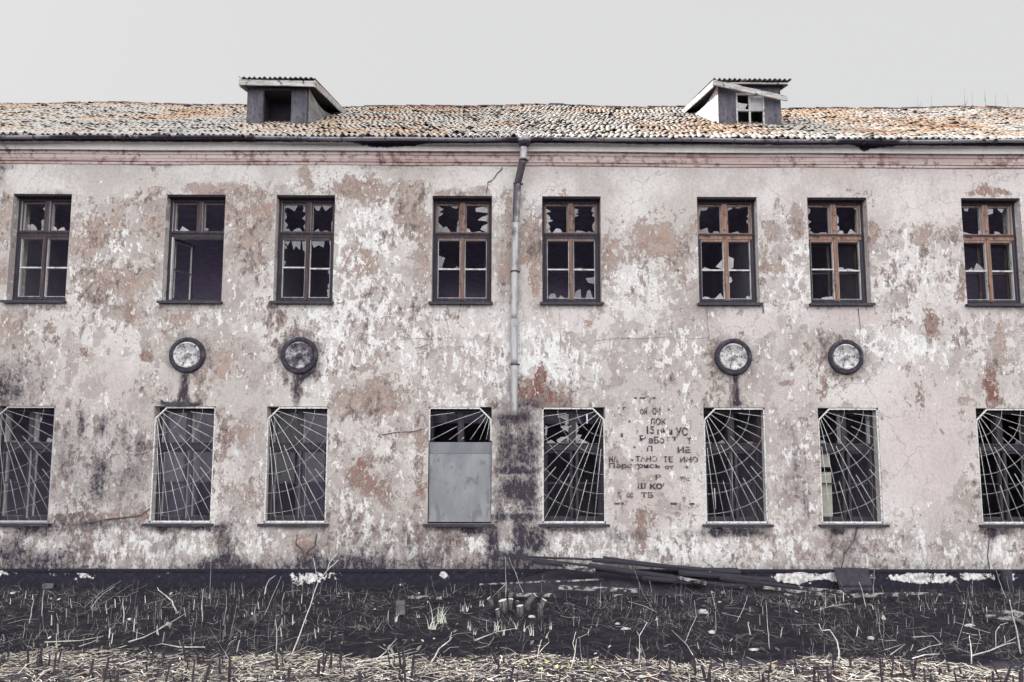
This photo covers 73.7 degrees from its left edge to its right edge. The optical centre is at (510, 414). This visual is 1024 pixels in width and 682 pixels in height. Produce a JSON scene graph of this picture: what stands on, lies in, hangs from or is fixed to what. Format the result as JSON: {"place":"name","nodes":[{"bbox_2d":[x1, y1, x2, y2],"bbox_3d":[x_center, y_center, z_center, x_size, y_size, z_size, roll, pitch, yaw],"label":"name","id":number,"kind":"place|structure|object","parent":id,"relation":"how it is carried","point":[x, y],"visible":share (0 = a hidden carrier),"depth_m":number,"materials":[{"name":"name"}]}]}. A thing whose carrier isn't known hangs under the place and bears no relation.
{"place":"outdoors","nodes":[
{"label":"outdoors","id":0,"kind":"place"},
{"bbox_2d":[0,587,1023,681],"bbox_3d":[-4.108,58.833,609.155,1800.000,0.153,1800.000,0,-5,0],"label":"ground","id":1,"kind":"structure","parent":0,"point":[801,641],"depth_m":8.47,"materials":[{"name":"soil"}]},
{"bbox_2d":[42,583,53,588],"bbox_3d":[-7.864,2.914,11.600,0.160,0.090,0.100,5,-1,-23],"label":"concrete block","id":2,"kind":"object","parent":1,"relation":"on","point":[47,585],"depth_m":11.56,"materials":[{"name":"grey concrete"}]},
{"bbox_2d":[44,635,103,646],"bbox_3d":[-4.879,2.509,7.571,0.625,0.069,0.314,1,-6,-14],"label":"fallen branch","id":3,"kind":"object","parent":1,"relation":"on","point":[73,640],"visible":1,"depth_m":7.60,"materials":[{"name":"beige wood"}]},
{"bbox_2d":[157,587,176,610],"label":"dry stalk","id":4,"kind":"object","parent":1,"relation":"on","point":[168,598],"visible":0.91,"depth_m":9.65,"materials":[{"name":"beige plant"}]},
{"bbox_2d":[151,643,204,647],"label":"fallen branch","id":5,"kind":"object","parent":1,"relation":"on","point":[184,646],"visible":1,"depth_m":7.38,"materials":[{"name":"beige wood"}]},
{"bbox_2d":[275,619,280,652],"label":"dry stalk","id":6,"kind":"object","parent":1,"relation":"on","point":[276,636],"visible":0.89,"depth_m":7.34,"materials":[{"name":"beige plant"}]},
{"bbox_2d":[291,555,337,654],"bbox_3d":[-2.046,1.993,7.080,0.493,1.111,0.018,0,-5,0],"label":"dry stalk","id":7,"kind":"object","parent":1,"relation":"on","point":[311,600],"visible":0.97,"depth_m":7.09,"materials":[{"name":"beige plant"}]},
{"bbox_2d":[55,643,593,671],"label":"weed sprouts","id":8,"kind":"object","parent":1,"relation":"on","point":[556,666],"visible":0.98,"depth_m":6.64,"materials":[{"name":"yellow plant"}]},
{"bbox_2d":[395,600,405,614],"bbox_3d":[-1.530,2.677,9.480,0.129,0.189,0.119,0,-5,0],"label":"concrete block","id":9,"kind":"object","parent":1,"relation":"on","point":[400,606],"depth_m":9.43,"materials":[{"name":"grey concrete"}]},
{"bbox_2d":[405,595,441,599],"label":"plank","id":10,"kind":"object","parent":1,"relation":"on","point":[423,597],"visible":1,"depth_m":10.34,"materials":[{"name":"grey wood"}]},
{"bbox_2d":[427,616,442,629],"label":"grass tuft","id":11,"kind":"object","parent":1,"relation":"on","point":[434,627],"visible":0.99,"depth_m":8.37,"materials":[{"name":"beige plant"}]},
{"bbox_2d":[430,606,447,623],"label":"grass tuft","id":12,"kind":"object","parent":1,"relation":"on","point":[440,620],"visible":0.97,"depth_m":8.87,"materials":[{"name":"beige plant"}]},
{"bbox_2d":[431,632,451,661],"bbox_3d":[-0.719,2.384,6.909,0.248,0.364,0.014,0,-5,0],"label":"dry stalk","id":13,"kind":"object","parent":1,"relation":"on","point":[440,647],"visible":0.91,"depth_m":6.91,"materials":[{"name":"beige plant"}]},
{"bbox_2d":[487,596,493,605],"bbox_3d":[-0.295,2.693,9.773,0.103,0.186,0.076,0,-5,0],"label":"cut stump","id":14,"kind":"object","parent":1,"relation":"on","point":[490,601],"visible":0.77,"depth_m":9.75,"materials":[{"name":"grey wood"}]},
{"bbox_2d":[475,628,515,640],"bbox_3d":[-0.188,2.555,7.969,0.603,0.072,0.080,4,-7,-37],"label":"fallen branch","id":15,"kind":"object","parent":1,"relation":"on","point":[492,633],"visible":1,"depth_m":7.96,"materials":[{"name":"beige wood"}]},
{"bbox_2d":[495,608,499,617],"bbox_3d":[-0.177,2.688,9.206,0.070,0.156,0.065,0,-5,0],"label":"cut stump","id":16,"kind":"object","parent":1,"relation":"on","point":[497,610],"visible":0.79,"depth_m":9.18,"materials":[{"name":"grey wood"}]},
{"bbox_2d":[498,599,507,612],"bbox_3d":[-0.108,2.653,9.430,0.137,0.214,0.135,0,-5,0],"label":"cut stump","id":17,"kind":"object","parent":1,"relation":"on","point":[503,607],"visible":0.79,"depth_m":9.38,"materials":[{"name":"grey wood"}]},
{"bbox_2d":[0,591,1017,661],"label":"leaf litter","id":18,"kind":"object","parent":1,"relation":"on","point":[418,647],"visible":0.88,"depth_m":8.95,"materials":[{"name":"plant"}]},
{"bbox_2d":[507,598,512,609],"bbox_3d":[-0.014,2.666,9.543,0.101,0.203,0.087,0,-5,0],"label":"cut stump","id":19,"kind":"object","parent":1,"relation":"on","point":[509,602],"visible":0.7,"depth_m":9.51,"materials":[{"name":"grey wood"}]},
{"bbox_2d":[0,583,1022,662],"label":"fallen twigs","id":20,"kind":"object","parent":1,"relation":"on","point":[351,626],"depth_m":8.70,"materials":[{"name":"wood"}]},
{"bbox_2d":[0,76,1023,587],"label":"abandoned building","id":21,"kind":"structure","parent":1,"relation":"on","point":[284,332],"depth_m":12.22,"materials":[{"name":"paint"}]},
{"bbox_2d":[0,406,55,525],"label":"window","id":22,"kind":"structure","parent":21,"relation":"in","point":[33,443],"depth_m":12.10,"materials":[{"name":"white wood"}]},
{"bbox_2d":[0,195,71,302],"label":"window","id":23,"kind":"structure","parent":21,"relation":"in","point":[49,232],"depth_m":12.43,"materials":[{"name":"wood"}]},
{"bbox_2d":[142,406,215,526],"bbox_3d":[-5.752,0.898,12.049,1.200,2.093,0.422,0,-5,0],"label":"window","id":24,"kind":"structure","parent":21,"relation":"in","point":[164,447],"depth_m":12.10,"materials":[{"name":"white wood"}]},
{"bbox_2d":[157,195,225,303],"bbox_3d":[-5.720,-2.964,12.556,1.141,2.031,0.687,0,-5,0],"label":"window","id":25,"kind":"structure","parent":21,"relation":"in","point":[201,201],"depth_m":12.49,"materials":[{"name":"wood"}]},
{"bbox_2d":[257,407,328,526],"bbox_3d":[-3.766,0.903,12.062,1.209,2.093,0.422,0,-5,0],"label":"window","id":26,"kind":"structure","parent":21,"relation":"in","point":[301,444],"depth_m":12.10,"materials":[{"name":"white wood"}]},
{"bbox_2d":[269,196,334,303],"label":"window","id":27,"kind":"structure","parent":21,"relation":"in","point":[308,235],"depth_m":12.46,"materials":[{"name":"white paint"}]},
{"bbox_2d":[423,407,493,526],"bbox_3d":[-0.903,0.910,12.081,1.235,2.093,0.422,0,-5,0],"label":"window","id":28,"kind":"structure","parent":21,"relation":"in","point":[460,471],"depth_m":11.98,"materials":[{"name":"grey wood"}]},
{"bbox_2d":[428,196,492,303],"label":"window","id":29,"kind":"structure","parent":21,"relation":"in","point":[464,235],"depth_m":12.49,"materials":[{"name":"brown paint"}]},
{"bbox_2d":[540,197,603,304],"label":"window","id":30,"kind":"structure","parent":21,"relation":"in","point":[570,236],"depth_m":12.49,"materials":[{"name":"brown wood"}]},
{"bbox_2d":[538,407,609,526],"bbox_3d":[1.096,0.915,12.094,1.234,2.093,0.422,0,-5,0],"label":"window","id":31,"kind":"structure","parent":21,"relation":"in","point":[572,442],"depth_m":12.15,"materials":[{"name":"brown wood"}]},
{"bbox_2d":[697,198,763,304],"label":"window","id":32,"kind":"structure","parent":21,"relation":"in","point":[725,265],"depth_m":12.52,"materials":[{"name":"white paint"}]},
{"bbox_2d":[702,408,773,526],"bbox_3d":[3.943,0.921,12.113,1.215,2.093,0.422,0,-5,0],"label":"window","id":33,"kind":"structure","parent":21,"relation":"in","point":[727,447],"depth_m":12.16,"materials":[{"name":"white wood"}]},
{"bbox_2d":[807,198,875,305],"bbox_3d":[5.940,-2.948,12.514,1.165,2.031,0.450,0,-5,0],"label":"window","id":34,"kind":"structure","parent":21,"relation":"in","point":[834,236],"depth_m":12.53,"materials":[{"name":"brown wood"}]},
{"bbox_2d":[818,408,889,526],"bbox_3d":[5.965,0.926,12.126,1.201,2.093,0.422,0,-5,0],"label":"window","id":35,"kind":"structure","parent":21,"relation":"in","point":[825,449],"depth_m":12.20,"materials":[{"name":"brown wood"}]},
{"bbox_2d":[961,199,1023,305],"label":"window","id":36,"kind":"structure","parent":21,"relation":"in","point":[983,237],"depth_m":12.56,"materials":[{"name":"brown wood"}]},
{"bbox_2d":[976,408,1023,527],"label":"window","id":37,"kind":"structure","parent":21,"relation":"in","point":[997,445],"depth_m":12.22,"materials":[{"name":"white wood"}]},
{"bbox_2d":[0,643,1023,681],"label":"straw","id":38,"kind":"object","parent":1,"relation":"on","point":[470,673],"visible":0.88,"depth_m":6.58,"materials":[{"name":"beige plant"}]},
{"bbox_2d":[355,648,416,664],"bbox_3d":[-1.244,2.452,6.894,0.707,0.068,0.253,3,-6,-27],"label":"fallen branch","id":39,"kind":"object","parent":38,"relation":"on","point":[382,657],"visible":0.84,"depth_m":6.87,"materials":[{"name":"beige wood"}]},
{"bbox_2d":[0,640,1023,681],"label":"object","id":40,"kind":"object","parent":1,"relation":"on","point":[693,661],"visible":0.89,"depth_m":6.41,"materials":[{"name":"black plant"}]},
{"bbox_2d":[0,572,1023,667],"bbox_3d":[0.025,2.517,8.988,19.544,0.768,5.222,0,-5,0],"label":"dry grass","id":41,"kind":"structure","parent":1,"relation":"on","point":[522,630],"depth_m":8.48,"materials":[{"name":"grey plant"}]},
{"bbox_2d":[0,574,1023,659],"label":"dead stems","id":42,"kind":"object","parent":1,"relation":"on","point":[464,607],"visible":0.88,"depth_m":9.29,"materials":[{"name":"grey plant"}]},
{"bbox_2d":[2,587,1023,653],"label":"cut stalks","id":43,"kind":"object","parent":1,"relation":"on","point":[348,597],"visible":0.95,"depth_m":8.89,"materials":[{"name":"grey plant"}]},
{"bbox_2d":[516,604,523,616],"bbox_3d":[0.123,2.670,9.254,0.110,0.186,0.109,0,-5,0],"label":"cut stump","id":44,"kind":"object","parent":1,"relation":"on","point":[519,609],"visible":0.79,"depth_m":9.22,"materials":[{"name":"grey wood"}]},
{"bbox_2d":[524,593,536,610],"bbox_3d":[0.274,2.635,9.548,0.180,0.287,0.091,0,-5,0],"label":"cut stump","id":45,"kind":"object","parent":1,"relation":"on","point":[531,598],"visible":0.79,"depth_m":9.52,"materials":[{"name":"grey wood"}]},
{"bbox_2d":[508,593,554,596],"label":"plank","id":46,"kind":"object","parent":1,"relation":"on","point":[529,594],"visible":0.93,"depth_m":10.45,"materials":[{"name":"grey wood"}]},
{"bbox_2d":[537,598,546,615],"bbox_3d":[0.421,2.639,9.302,0.138,0.270,0.091,0,-5,0],"label":"cut stump","id":47,"kind":"object","parent":1,"relation":"on","point":[541,604],"visible":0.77,"depth_m":9.27,"materials":[{"name":"grey wood"}]},
{"bbox_2d":[571,633,576,669],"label":"dry stalk","id":48,"kind":"object","parent":1,"relation":"on","point":[575,651],"visible":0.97,"depth_m":6.73,"materials":[{"name":"beige plant"}]},
{"bbox_2d":[558,585,639,592],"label":"plank","id":49,"kind":"object","parent":1,"relation":"on","point":[588,588],"visible":0.99,"depth_m":10.69,"materials":[{"name":"grey wood"}]},
{"bbox_2d":[479,578,603,584],"bbox_3d":[0.480,2.646,10.822,1.974,0.113,0.033,0,-5,1],"label":"plank","id":50,"kind":"object","parent":49,"relation":"on","point":[541,581],"visible":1,"depth_m":10.82,"materials":[{"name":"grey wood"}]},
{"bbox_2d":[612,594,623,596],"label":"plank","id":51,"kind":"object","parent":1,"relation":"on","point":[617,595],"visible":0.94,"depth_m":10.41,"materials":[{"name":"grey wood"}]},
{"bbox_2d":[637,623,646,668],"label":"dry stalk","id":52,"kind":"object","parent":1,"relation":"on","point":[639,645],"visible":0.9,"depth_m":6.79,"materials":[{"name":"beige plant"}]},
{"bbox_2d":[501,569,839,599],"bbox_3d":[2.507,2.788,11.246,5.406,0.371,1.000,0,-5,0],"label":"rubble","id":53,"kind":"object","parent":1,"relation":"on","point":[614,580],"visible":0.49,"depth_m":11.20,"materials":[{"name":"weathered wood"}]},
{"bbox_2d":[588,563,705,580],"bbox_3d":[2.246,2.615,11.213,1.939,0.335,0.150,0,-5,1],"label":"plank","id":54,"kind":"object","parent":53,"relation":"on","point":[617,569],"visible":0.77,"depth_m":11.19,"materials":[{"name":"black wood"}]},
{"bbox_2d":[532,558,672,576],"bbox_3d":[1.536,2.561,11.332,2.386,0.341,0.172,0,-5,1],"label":"plank","id":55,"kind":"object","parent":54,"relation":"on","point":[547,562],"visible":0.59,"depth_m":11.31,"materials":[{"name":"black wood"}]},
{"bbox_2d":[562,564,595,572],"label":"plank","id":56,"kind":"object","parent":55,"relation":"on","point":[575,567],"visible":1,"depth_m":11.14,"materials":[{"name":"white wood"}]},
{"bbox_2d":[678,570,775,582],"bbox_3d":[3.572,2.672,11.293,1.582,0.187,0.149,0,-5,2],"label":"plank","id":57,"kind":"object","parent":54,"relation":"on","point":[713,575],"visible":0.93,"depth_m":11.26,"materials":[{"name":"black wood"}]},
{"bbox_2d":[591,557,740,574],"bbox_3d":[2.604,2.553,11.499,2.484,0.282,0.117,0,-5,1],"label":"plank","id":58,"kind":"object","parent":53,"relation":"on","point":[646,564],"visible":1,"depth_m":11.47,"materials":[{"name":"black wood"}]},
{"bbox_2d":[524,556,591,560],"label":"plank","id":59,"kind":"object","parent":58,"relation":"on","point":[569,558],"visible":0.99,"depth_m":11.59,"materials":[{"name":"grey wood"}]},
{"bbox_2d":[603,556,658,563],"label":"plank","id":60,"kind":"object","parent":58,"relation":"on","point":[606,557],"visible":0.33,"depth_m":11.66,"materials":[{"name":"grey wood"}]},
{"bbox_2d":[714,568,740,574],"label":"plank","id":61,"kind":"object","parent":58,"relation":"on","point":[737,569],"visible":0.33,"depth_m":11.61,"materials":[{"name":"grey wood"}]},
{"bbox_2d":[719,576,806,590],"bbox_3d":[4.107,2.747,11.132,1.417,0.225,0.112,0,-5,2],"label":"plank","id":62,"kind":"object","parent":53,"relation":"on","point":[757,582],"visible":0.91,"depth_m":11.11,"materials":[{"name":"black wood"}]},
{"bbox_2d":[642,576,746,588],"bbox_3d":[2.955,2.698,11.005,1.673,0.180,0.110,0,-5,2],"label":"plank","id":63,"kind":"object","parent":1,"relation":"on","point":[671,580],"visible":0.99,"depth_m":10.97,"materials":[{"name":"grey wood"}]},
{"bbox_2d":[678,576,706,584],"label":"plank","id":64,"kind":"object","parent":63,"relation":"on","point":[692,580],"visible":1,"depth_m":10.95,"materials":[{"name":"white wood"}]},
{"bbox_2d":[698,609,707,613],"bbox_3d":[2.673,2.739,9.493,0.141,0.074,0.098,0,-5,0],"label":"stone","id":65,"kind":"object","parent":1,"relation":"on","point":[702,611],"visible":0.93,"depth_m":9.46,"materials":[{"name":"white stone"}]},
{"bbox_2d":[783,593,798,597],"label":"plank","id":66,"kind":"object","parent":1,"relation":"on","point":[790,595],"visible":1,"depth_m":10.37,"materials":[{"name":"grey wood"}]},
{"bbox_2d":[763,586,842,597],"bbox_3d":[4.564,2.774,10.689,1.223,0.177,0.065,0,-5,2],"label":"plank","id":67,"kind":"object","parent":1,"relation":"on","point":[800,591],"visible":1,"depth_m":10.67,"materials":[{"name":"grey wood"}]},
{"bbox_2d":[796,586,849,593],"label":"plank","id":68,"kind":"object","parent":1,"relation":"on","point":[822,589],"visible":0.99,"depth_m":10.93,"materials":[{"name":"grey wood"}]},
{"bbox_2d":[819,624,839,662],"bbox_3d":[3.252,2.340,6.967,0.207,0.412,0.016,0,-5,0],"label":"dry stalk","id":69,"kind":"object","parent":1,"relation":"on","point":[837,643],"visible":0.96,"depth_m":6.96,"materials":[{"name":"beige plant"}]},
{"bbox_2d":[833,567,873,590],"bbox_3d":[5.842,2.796,11.636,0.574,0.361,0.213,0,-5,0],"label":"hatch board","id":70,"kind":"object","parent":1,"relation":"on","point":[847,578],"visible":0.93,"depth_m":11.62,"materials":[{"name":"grey metal"}]},
{"bbox_2d":[850,592,907,597],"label":"plank","id":71,"kind":"object","parent":1,"relation":"on","point":[889,594],"visible":0.99,"depth_m":10.52,"materials":[{"name":"grey wood"}]},
{"bbox_2d":[907,592,941,595],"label":"plank","id":72,"kind":"object","parent":1,"relation":"on","point":[925,593],"visible":0.96,"depth_m":10.59,"materials":[{"name":"grey wood"}]},
{"bbox_2d":[913,635,940,650],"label":"fallen branch","id":73,"kind":"object","parent":1,"relation":"on","point":[928,636],"visible":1,"depth_m":7.76,"materials":[{"name":"beige wood"}]},
{"bbox_2d":[972,638,1015,655],"bbox_3d":[5.320,2.511,7.405,1.113,0.069,0.147,4,-7,-35],"label":"fallen branch","id":74,"kind":"object","parent":1,"relation":"on","point":[993,648],"visible":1,"depth_m":7.31,"materials":[{"name":"beige wood"}]},
{"bbox_2d":[975,609,1023,623],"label":"weathered log","id":75,"kind":"object","parent":1,"relation":"on","point":[1002,616],"visible":0.96,"depth_m":8.87,"materials":[{"name":"grey wood"}]},
{"bbox_2d":[1000,569,1013,589],"bbox_3d":[8.450,2.837,11.623,0.172,0.397,0.170,0,-5,0],"label":"post","id":76,"kind":"object","parent":1,"relation":"on","point":[1006,575],"visible":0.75,"depth_m":11.57,"materials":[{"name":"grey wood"}]},
{"bbox_2d":[1009,600,1021,653],"bbox_3d":[5.503,2.326,7.440,0.102,0.613,0.020,0,-5,0],"label":"dry stalk","id":77,"kind":"object","parent":1,"relation":"on","point":[1016,631],"visible":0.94,"depth_m":7.43,"materials":[{"name":"beige plant"}]},
{"bbox_2d":[0,0,1023,107],"label":"sky","id":78,"kind":"structure","parent":0,"point":[643,53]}
]}

